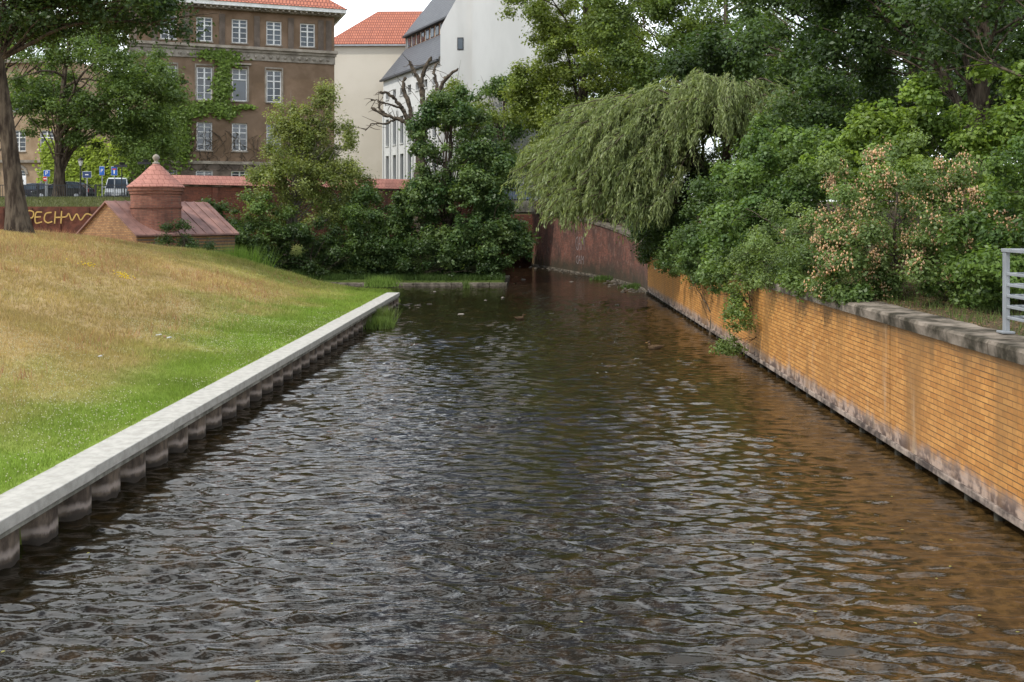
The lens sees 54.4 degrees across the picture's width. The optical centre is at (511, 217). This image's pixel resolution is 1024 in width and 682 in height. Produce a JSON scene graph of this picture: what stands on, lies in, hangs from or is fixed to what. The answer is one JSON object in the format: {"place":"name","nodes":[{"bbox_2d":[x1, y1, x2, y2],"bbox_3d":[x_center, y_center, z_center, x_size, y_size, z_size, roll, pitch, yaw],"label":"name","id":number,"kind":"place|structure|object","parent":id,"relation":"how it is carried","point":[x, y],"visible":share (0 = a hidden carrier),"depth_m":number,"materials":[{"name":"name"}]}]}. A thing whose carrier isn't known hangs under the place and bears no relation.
{"place":"outdoors","nodes":[
{"label":"outdoors","id":0,"kind":"place"},
{"bbox_2d":[0,258,1023,681],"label":"water","id":1,"kind":"structure","parent":0,"point":[430,488],"depth_m":12.51,"materials":[{"name":"liquid"}]},
{"bbox_2d":[363,313,396,329],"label":"reed clump","id":2,"kind":"object","parent":1,"relation":"on","point":[383,323],"visible":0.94,"depth_m":35.90,"materials":[{"name":"green plant"}]},
{"bbox_2d":[372,304,402,322],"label":"reed clump","id":3,"kind":"object","parent":1,"relation":"on","point":[387,311],"visible":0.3,"depth_m":37.59,"materials":[{"name":"green plant"}]},
{"bbox_2d":[461,279,473,287],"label":"reed clump","id":4,"kind":"object","parent":1,"relation":"on","point":[466,284],"visible":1,"depth_m":56.49,"materials":[{"name":"green plant"}]},
{"bbox_2d":[0,355,1018,681],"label":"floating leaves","id":5,"kind":"object","parent":1,"relation":"on","point":[582,621],"visible":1,"depth_m":11.56,"materials":[{"name":"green plant"}]},
{"bbox_2d":[514,314,524,319],"bbox_3d":[0.302,3.903,39.002,0.466,0.257,0.222,0,0,1],"label":"duck","id":6,"kind":"object","parent":1,"relation":"on","point":[520,317],"visible":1,"depth_m":38.94},
{"bbox_2d":[645,341,663,349],"bbox_3d":[4.325,3.881,30.125,0.595,0.315,0.258,0,0,1],"label":"duck","id":7,"kind":"object","parent":1,"relation":"on","point":[654,347],"visible":1,"depth_m":30.05},
{"bbox_2d":[0,199,1023,543],"bbox_3d":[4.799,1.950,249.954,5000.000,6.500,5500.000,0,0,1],"label":"ground","id":8,"kind":"structure","parent":0,"point":[200,345],"depth_m":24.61,"materials":[{"name":"green plant"}]},
{"bbox_2d":[22,175,25,184],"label":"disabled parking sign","id":9,"kind":"object","parent":8,"relation":"on","point":[24,180],"visible":0.24,"depth_m":69.61,"materials":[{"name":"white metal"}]},
{"bbox_2d":[43,177,46,195],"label":"no entry sign","id":10,"kind":"object","parent":8,"relation":"on","point":[45,179],"visible":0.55,"depth_m":70.89,"materials":[{"name":"red metal"}]},
{"bbox_2d":[44,170,49,195],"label":"parking sign","id":11,"kind":"object","parent":8,"relation":"on","point":[47,173],"visible":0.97,"depth_m":70.08,"materials":[{"name":"blue metal"}]},
{"bbox_2d":[0,207,98,233],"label":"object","id":12,"kind":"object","parent":8,"relation":"on","point":[68,225],"visible":0.32,"depth_m":62.55,"materials":[{"name":"red brick"}]},
{"bbox_2d":[28,210,91,223],"bbox_3d":[-28.416,-0.034,62.467,4.266,0.879,0.001,0,0,1],"label":"graffiti","id":13,"kind":"object","parent":12,"relation":"attached to","point":[55,217],"visible":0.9,"depth_m":62.47,"materials":[{"name":"yellow paint"}]},
{"bbox_2d":[0,58,116,195],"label":"sandstone building","id":14,"kind":"structure","parent":8,"relation":"on","point":[28,150],"depth_m":113.09,"materials":[{"name":"beige stone"}]},
{"bbox_2d":[0,196,129,206],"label":"verge grass","id":15,"kind":"structure","parent":8,"relation":"on","point":[69,201],"depth_m":65.93,"materials":[{"name":"green plant"}]},
{"bbox_2d":[0,184,129,198],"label":"street railing","id":16,"kind":"object","parent":8,"relation":"on","point":[38,191],"visible":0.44,"depth_m":68.60,"materials":[{"name":"black metal"}]},
{"bbox_2d":[32,129,128,195],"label":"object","id":17,"kind":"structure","parent":8,"relation":"on","point":[94,159],"depth_m":106.63,"materials":[{"name":"green plant"}]},
{"bbox_2d":[78,157,83,195],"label":"street lamp","id":18,"kind":"object","parent":8,"relation":"on","point":[80,160],"visible":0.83,"depth_m":71.55,"materials":[{"name":"black metal"}]},
{"bbox_2d":[82,171,90,184],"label":"information sign","id":19,"kind":"object","parent":8,"relation":"on","point":[86,174],"visible":0.79,"depth_m":71.04,"materials":[{"name":"blue metal"}]},
{"bbox_2d":[0,0,194,150],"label":"linden tree","id":20,"kind":"object","parent":8,"relation":"on","point":[43,73],"visible":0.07,"depth_m":87.04,"materials":[{"name":"green plant"}]},
{"bbox_2d":[99,166,104,195],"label":"parking sign","id":21,"kind":"object","parent":8,"relation":"on","point":[102,170],"visible":0.97,"depth_m":70.51,"materials":[{"name":"blue metal"}]},
{"bbox_2d":[6,26,201,195],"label":"linden tree","id":22,"kind":"object","parent":8,"relation":"on","point":[137,84],"visible":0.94,"depth_m":71.75,"materials":[{"name":"green plant"}]},
{"bbox_2d":[0,0,220,232],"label":"maple tree","id":23,"kind":"object","parent":8,"relation":"on","point":[30,22],"visible":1,"depth_m":40.51,"materials":[{"name":"green plant"}]},
{"bbox_2d":[111,166,117,195],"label":"dead end sign","id":24,"kind":"object","parent":8,"relation":"on","point":[114,171],"visible":0.89,"depth_m":70.70,"materials":[{"name":"blue metal"}]},
{"bbox_2d":[114,162,126,195],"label":"street name sign","id":25,"kind":"object","parent":8,"relation":"on","point":[122,164],"visible":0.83,"depth_m":70.51,"materials":[{"name":"black metal"}]},
{"bbox_2d":[138,159,150,169],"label":"street name sign","id":26,"kind":"object","parent":8,"relation":"on","point":[146,161],"visible":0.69,"depth_m":70.45,"materials":[{"name":"black metal"}]},
{"bbox_2d":[81,204,234,253],"bbox_3d":[-19.452,1.010,54.783,5.500,3.580,6.000,0,0,38],"label":"gabled base","id":27,"kind":"object","parent":8,"relation":"on","point":[105,221],"visible":0.29,"depth_m":52.60,"materials":[{"name":"brick"}]},
{"bbox_2d":[128,187,183,245],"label":"round tower","id":28,"kind":"structure","parent":27,"relation":"on","point":[150,207],"depth_m":51.85,"materials":[{"name":"brick"}]},
{"bbox_2d":[126,164,184,187],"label":"conical roof","id":29,"kind":"structure","parent":28,"relation":"on","point":[155,175],"depth_m":52.20,"materials":[{"name":"red tile"}]},
{"bbox_2d":[152,154,159,163],"bbox_3d":[-18.937,-3.105,52.973,0.400,0.550,0.400,0,0,1],"label":"ball finial","id":30,"kind":"object","parent":29,"relation":"on","point":[156,157],"visible":1,"depth_m":52.85,"materials":[{"name":"grey stone"}]},
{"bbox_2d":[76,200,238,236],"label":"sheet roof","id":31,"kind":"structure","parent":27,"relation":"on","point":[204,218],"depth_m":54.13,"materials":[{"name":"metal"}]},
{"bbox_2d":[151,218,218,251],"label":"shrub","id":32,"kind":"object","parent":8,"relation":"on","point":[187,241],"visible":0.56,"depth_m":50.05,"materials":[{"name":"green plant"}]},
{"bbox_2d":[0,292,399,569],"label":"quay edge","id":33,"kind":"object","parent":8,"relation":"on","point":[33,509],"visible":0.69,"depth_m":15.43,"materials":[{"name":"concrete"}]},
{"bbox_2d":[129,7,333,194],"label":"facade walls","id":34,"kind":"structure","parent":8,"relation":"on","point":[299,83],"depth_m":85.86,"materials":[{"name":"brown paint"}]},
{"bbox_2d":[118,47,258,195],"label":"climbing ivy","id":35,"kind":"object","parent":34,"relation":"attached to","point":[222,91],"visible":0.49,"depth_m":84.28,"materials":[{"name":"green plant"}]},
{"bbox_2d":[166,126,280,170],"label":"vine stems","id":36,"kind":"object","parent":34,"relation":"attached to","point":[224,151],"visible":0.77,"depth_m":84.93,"materials":[{"name":"green plant"}]},
{"bbox_2d":[118,0,345,165],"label":"cornices","id":37,"kind":"object","parent":34,"relation":"attached to","point":[290,53],"visible":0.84,"depth_m":85.82,"materials":[{"name":"grey stone"}]},
{"bbox_2d":[215,0,347,10],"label":"hipped roof","id":38,"kind":"structure","parent":37,"relation":"on","point":[329,4],"depth_m":86.96,"materials":[{"name":"red tile"}]},
{"bbox_2d":[195,195,268,251],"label":"shrub","id":39,"kind":"object","parent":8,"relation":"on","point":[220,208],"visible":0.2,"depth_m":57.81,"materials":[{"name":"green plant"}]},
{"bbox_2d":[213,242,282,268],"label":"tall grass","id":40,"kind":"structure","parent":8,"relation":"on","point":[244,254],"depth_m":52.83,"materials":[{"name":"green plant"}]},
{"bbox_2d":[225,188,302,268],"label":"shrub","id":41,"kind":"object","parent":8,"relation":"on","point":[258,210],"visible":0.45,"depth_m":59.27,"materials":[{"name":"green plant"}]},
{"bbox_2d":[232,78,378,255],"bbox_3d":[-12.832,-3.018,61.910,9.049,11.451,5.888,0,0,1],"label":"ash tree","id":42,"kind":"object","parent":8,"relation":"on","point":[301,168],"visible":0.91,"depth_m":61.61,"materials":[{"name":"green plant"}]},
{"bbox_2d":[238,215,393,278],"bbox_3d":[-12.614,1.912,59.846,10.726,4.095,4.988,0,0,-17],"label":"shrub","id":43,"kind":"object","parent":8,"relation":"on","point":[331,258],"visible":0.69,"depth_m":59.38,"materials":[{"name":"green plant"}]},
{"bbox_2d":[181,184,486,246],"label":"tiled parapet wall","id":44,"kind":"structure","parent":8,"relation":"on","point":[196,193],"depth_m":66.52,"materials":[{"name":"red brick"}]},
{"bbox_2d":[172,175,439,188],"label":"tile capping","id":45,"kind":"object","parent":44,"relation":"on","point":[239,181],"depth_m":66.19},
{"bbox_2d":[302,182,419,256],"bbox_3d":[-10.083,0.406,65.081,8.185,5.833,6.082,0,0,1],"label":"shrub","id":46,"kind":"object","parent":8,"relation":"on","point":[329,243],"visible":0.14,"depth_m":64.39,"materials":[{"name":"green plant"}]},
{"bbox_2d":[334,44,405,45],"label":"gutter","id":47,"kind":"object","parent":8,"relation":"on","point":[371,45],"visible":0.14,"depth_m":124.41,"materials":[{"name":"grey metal"}]},
{"bbox_2d":[336,181,419,274],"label":"shrub","id":48,"kind":"object","parent":8,"relation":"on","point":[381,239],"visible":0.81,"depth_m":59.98,"materials":[{"name":"green plant"}]},
{"bbox_2d":[359,274,403,287],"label":"reed clump","id":49,"kind":"object","parent":8,"relation":"on","point":[380,282],"visible":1,"depth_m":56.77,"materials":[{"name":"green plant"}]},
{"bbox_2d":[334,46,439,178],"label":"render walls","id":50,"kind":"structure","parent":8,"relation":"on","point":[360,72],"depth_m":124.88,"materials":[{"name":"beige paint"}]},
{"bbox_2d":[334,11,421,44],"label":"hipped roof","id":51,"kind":"structure","parent":50,"relation":"on","point":[385,27],"depth_m":127.32,"materials":[{"name":"red tile"}]},
{"bbox_2d":[292,268,505,280],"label":"bank grass","id":52,"kind":"structure","parent":8,"relation":"on","point":[429,276],"depth_m":58.56,"materials":[{"name":"green plant"}]},
{"bbox_2d":[357,55,458,240],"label":"bare pollarded tree","id":53,"kind":"object","parent":8,"relation":"on","point":[420,80],"visible":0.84,"depth_m":74.02,"materials":[{"name":"brown plant"}]},
{"bbox_2d":[382,60,439,178],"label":"wall","id":54,"kind":"structure","parent":8,"relation":"on","point":[397,159],"depth_m":116.17,"materials":[{"name":"white paint"}]},
{"bbox_2d":[329,275,509,285],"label":"bank kerb","id":55,"kind":"structure","parent":8,"relation":"on","point":[507,277],"depth_m":57.87,"materials":[{"name":"concrete"}]},
{"bbox_2d":[351,231,515,279],"bbox_3d":[-4.643,2.428,59.495,9.828,3.206,3.244,0,0,1],"label":"shrub","id":56,"kind":"object","parent":8,"relation":"on","point":[489,266],"visible":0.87,"depth_m":59.22,"materials":[{"name":"green plant"}]},
{"bbox_2d":[385,83,540,273],"bbox_3d":[-3.110,-2.496,61.510,9.925,11.886,6.869,0,0,1],"label":"alder tree","id":57,"kind":"object","parent":8,"relation":"on","point":[429,193],"visible":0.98,"depth_m":60.79,"materials":[{"name":"green plant"}]},
{"bbox_2d":[426,61,504,222],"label":"robinia tree","id":58,"kind":"object","parent":8,"relation":"on","point":[449,85],"visible":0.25,"depth_m":75.75,"materials":[{"name":"green plant"}]},
{"bbox_2d":[448,126,524,212],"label":"shrub","id":59,"kind":"object","parent":8,"relation":"on","point":[505,144],"visible":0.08,"depth_m":78.93,"materials":[{"name":"green plant"}]},
{"bbox_2d":[440,0,575,199],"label":"gable wall","id":60,"kind":"structure","parent":8,"relation":"on","point":[478,40],"depth_m":103.48,"materials":[{"name":"white paint"}]},
{"bbox_2d":[379,0,455,81],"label":"mansard roof","id":61,"kind":"structure","parent":60,"relation":"on","point":[422,35],"depth_m":116.51,"materials":[{"name":"grey stone"}]},
{"bbox_2d":[473,67,542,179],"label":"linden tree","id":62,"kind":"object","parent":8,"relation":"on","point":[495,84],"visible":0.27,"depth_m":99.78,"materials":[{"name":"green plant"}]},
{"bbox_2d":[498,188,537,257],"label":"road bridge","id":63,"kind":"structure","parent":8,"relation":"on","point":[524,212],"depth_m":84.41,"materials":[{"name":"concrete"}]},
{"bbox_2d":[531,264,647,293],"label":"stone footing","id":64,"kind":"object","parent":8,"relation":"on","point":[644,290],"visible":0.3,"depth_m":69.61,"materials":[{"name":"stone"}]},
{"bbox_2d":[519,265,643,292],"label":"river stones","id":65,"kind":"object","parent":64,"relation":"on","point":[637,291],"visible":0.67,"depth_m":61.72,"materials":[{"name":"grey stone"}]},
{"bbox_2d":[590,274,613,279],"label":"bank weeds","id":66,"kind":"object","parent":64,"relation":"on","point":[606,277],"visible":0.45,"depth_m":63.70,"materials":[{"name":"green plant"}]},
{"bbox_2d":[532,212,648,293],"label":"red brick wall","id":67,"kind":"structure","parent":8,"relation":"on","point":[602,252],"depth_m":68.88,"materials":[{"name":"brick"}]},
{"bbox_2d":[576,236,583,263],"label":"graffiti tag","id":68,"kind":"object","parent":67,"relation":"attached to","point":[580,249],"visible":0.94,"depth_m":70.76,"materials":[{"name":"paint"}]},
{"bbox_2d":[493,0,706,175],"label":"linden tree","id":69,"kind":"object","parent":8,"relation":"on","point":[539,96],"visible":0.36,"depth_m":78.54,"materials":[{"name":"green plant"}]},
{"bbox_2d":[617,282,640,288],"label":"bank weeds","id":70,"kind":"object","parent":8,"relation":"on","point":[635,285],"visible":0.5,"depth_m":56.13,"materials":[{"name":"green plant"}]},
{"bbox_2d":[594,174,674,243],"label":"dark bush","id":71,"kind":"object","parent":8,"relation":"on","point":[627,238],"visible":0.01,"depth_m":67.96,"materials":[{"name":"green plant"}]},
{"bbox_2d":[498,67,804,243],"bbox_3d":[6.138,-2.368,44.747,13.714,8.371,11.565,0,0,1],"label":"willow tree","id":72,"kind":"object","parent":8,"relation":"on","point":[614,154],"visible":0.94,"depth_m":41.84,"materials":[{"name":"green plant"}]},
{"bbox_2d":[623,166,727,276],"bbox_3d":[8.053,0.108,47.398,5.145,5.109,14.131,0,0,1],"label":"dark bush","id":73,"kind":"object","parent":8,"relation":"on","point":[651,238],"visible":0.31,"depth_m":44.40,"materials":[{"name":"green plant"}]},
{"bbox_2d":[564,0,856,204],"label":"linden tree","id":74,"kind":"object","parent":8,"relation":"on","point":[611,37],"visible":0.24,"depth_m":65.71,"materials":[{"name":"green plant"}]},
{"bbox_2d":[657,157,773,290],"bbox_3d":[7.702,0.184,36.145,5.282,4.807,7.793,0,0,30],"label":"dark bush","id":75,"kind":"object","parent":8,"relation":"on","point":[703,190],"visible":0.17,"depth_m":36.48,"materials":[{"name":"green plant"}]},
{"bbox_2d":[709,244,797,362],"bbox_3d":[6.376,2.431,27.274,2.949,3.546,2.171,0,0,-28],"label":"trailing shrub","id":76,"kind":"object","parent":8,"relation":"on","point":[741,315],"visible":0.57,"depth_m":26.74,"materials":[{"name":"green plant"}]},
{"bbox_2d":[653,200,882,334],"bbox_3d":[6.674,1.899,31.665,2.323,4.628,25.684,0,0,1],"label":"trailing shrub","id":77,"kind":"object","parent":8,"relation":"on","point":[790,279],"visible":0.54,"depth_m":23.22,"materials":[{"name":"green plant"}]},
{"bbox_2d":[683,109,887,277],"bbox_3d":[8.269,-0.759,31.310,5.506,5.751,8.483,0,0,1],"label":"maple bush","id":78,"kind":"object","parent":8,"relation":"on","point":[763,170],"visible":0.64,"depth_m":29.70,"materials":[{"name":"green plant"}]},
{"bbox_2d":[578,66,1015,163],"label":"distant trees","id":79,"kind":"object","parent":8,"relation":"on","point":[665,89],"depth_m":121.57,"materials":[{"name":"green plant"}]},
{"bbox_2d":[649,293,1004,520],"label":"foundation piles","id":80,"kind":"object","parent":8,"relation":"on","point":[997,517],"visible":0.06,"depth_m":19.41,"materials":[{"name":"brown wood"}]},
{"bbox_2d":[647,289,1023,530],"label":"base lip","id":81,"kind":"object","parent":80,"relation":"on","point":[995,508],"visible":0.44,"depth_m":16.63,"materials":[{"name":"grey concrete"}]},
{"bbox_2d":[648,255,1023,520],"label":"yellow brick wall","id":82,"kind":"structure","parent":81,"relation":"on","point":[956,412],"depth_m":16.40,"materials":[{"name":"brick"}]},
{"bbox_2d":[678,258,1023,364],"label":"wall coping","id":83,"kind":"object","parent":82,"relation":"on","point":[994,343],"depth_m":15.09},
{"bbox_2d":[996,248,1023,333],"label":"metal railing","id":84,"kind":"object","parent":83,"relation":"on","point":[1006,294],"visible":1,"depth_m":13.72,"materials":[{"name":"white metal"}]},
{"bbox_2d":[640,0,1023,227],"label":"chestnut tree","id":85,"kind":"object","parent":8,"relation":"on","point":[741,58],"visible":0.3,"depth_m":47.48,"materials":[{"name":"green plant"}]},
{"bbox_2d":[725,125,1023,303],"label":"bladder senna bush","id":86,"kind":"object","parent":8,"relation":"on","point":[832,253],"visible":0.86,"depth_m":20.09,"materials":[{"name":"green plant"}]},
{"bbox_2d":[749,264,1023,335],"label":"verge weeds","id":87,"kind":"object","parent":8,"relation":"on","point":[955,314],"visible":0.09,"depth_m":17.67,"materials":[{"name":"green plant"}]},
{"bbox_2d":[753,49,1023,219],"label":"elder tree","id":88,"kind":"object","parent":8,"relation":"on","point":[822,114],"visible":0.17,"depth_m":36.59,"materials":[{"name":"green plant"}]},
{"bbox_2d":[770,0,1023,218],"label":"chestnut tree","id":89,"kind":"object","parent":8,"relation":"on","point":[828,12],"visible":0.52,"depth_m":31.84,"materials":[{"name":"green plant"}]},
{"bbox_2d":[798,56,1023,246],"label":"maple sapling","id":90,"kind":"object","parent":8,"relation":"on","point":[891,126],"visible":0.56,"depth_m":25.19,"materials":[{"name":"green plant"}]},
{"bbox_2d":[804,273,1023,334],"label":"leaf litter","id":91,"kind":"object","parent":8,"relation":"on","point":[946,306],"visible":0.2,"depth_m":17.76,"materials":[{"name":"brown plant"}]},
{"bbox_2d":[807,24,1023,213],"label":"distant trees","id":92,"kind":"object","parent":8,"relation":"on","point":[919,70],"depth_m":60.30,"materials":[{"name":"green plant"}]},
{"bbox_2d":[879,0,1023,78],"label":"chestnut tree","id":93,"kind":"object","parent":8,"relation":"on","point":[922,11],"visible":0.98,"depth_m":24.31,"materials":[{"name":"green plant"}]},
{"bbox_2d":[913,121,1023,310],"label":"hazel bush","id":94,"kind":"object","parent":8,"relation":"on","point":[981,266],"visible":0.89,"depth_m":17.57,"materials":[{"name":"green plant"}]},
{"bbox_2d":[10,0,1016,200],"label":"sky","id":95,"kind":"structure","parent":0,"point":[358,10],"materials":[{"name":"white"}]},
{"bbox_2d":[504,187,540,200],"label":"parked car","id":96,"kind":"object","parent":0,"point":[528,197],"visible":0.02,"depth_m":85.78,"materials":[{"name":"paint"}]},
{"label":"street","id":97,"kind":"structure","parent":0,"visible":0},
{"bbox_2d":[24,183,50,195],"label":"parked car","id":98,"kind":"object","parent":97,"relation":"on","point":[28,190],"visible":0.23,"depth_m":80.45,"materials":[{"name":"paint"}]},
{"bbox_2d":[31,181,93,197],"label":"parked car","id":99,"kind":"object","parent":97,"relation":"on","point":[75,188],"visible":0.45,"depth_m":76.70,"materials":[{"name":"black paint"}]},
{"bbox_2d":[104,178,128,195],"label":"parked van","id":100,"kind":"object","parent":97,"relation":"on","point":[110,181],"visible":0.48,"depth_m":80.86,"materials":[{"name":"silver metal"}]}
]}

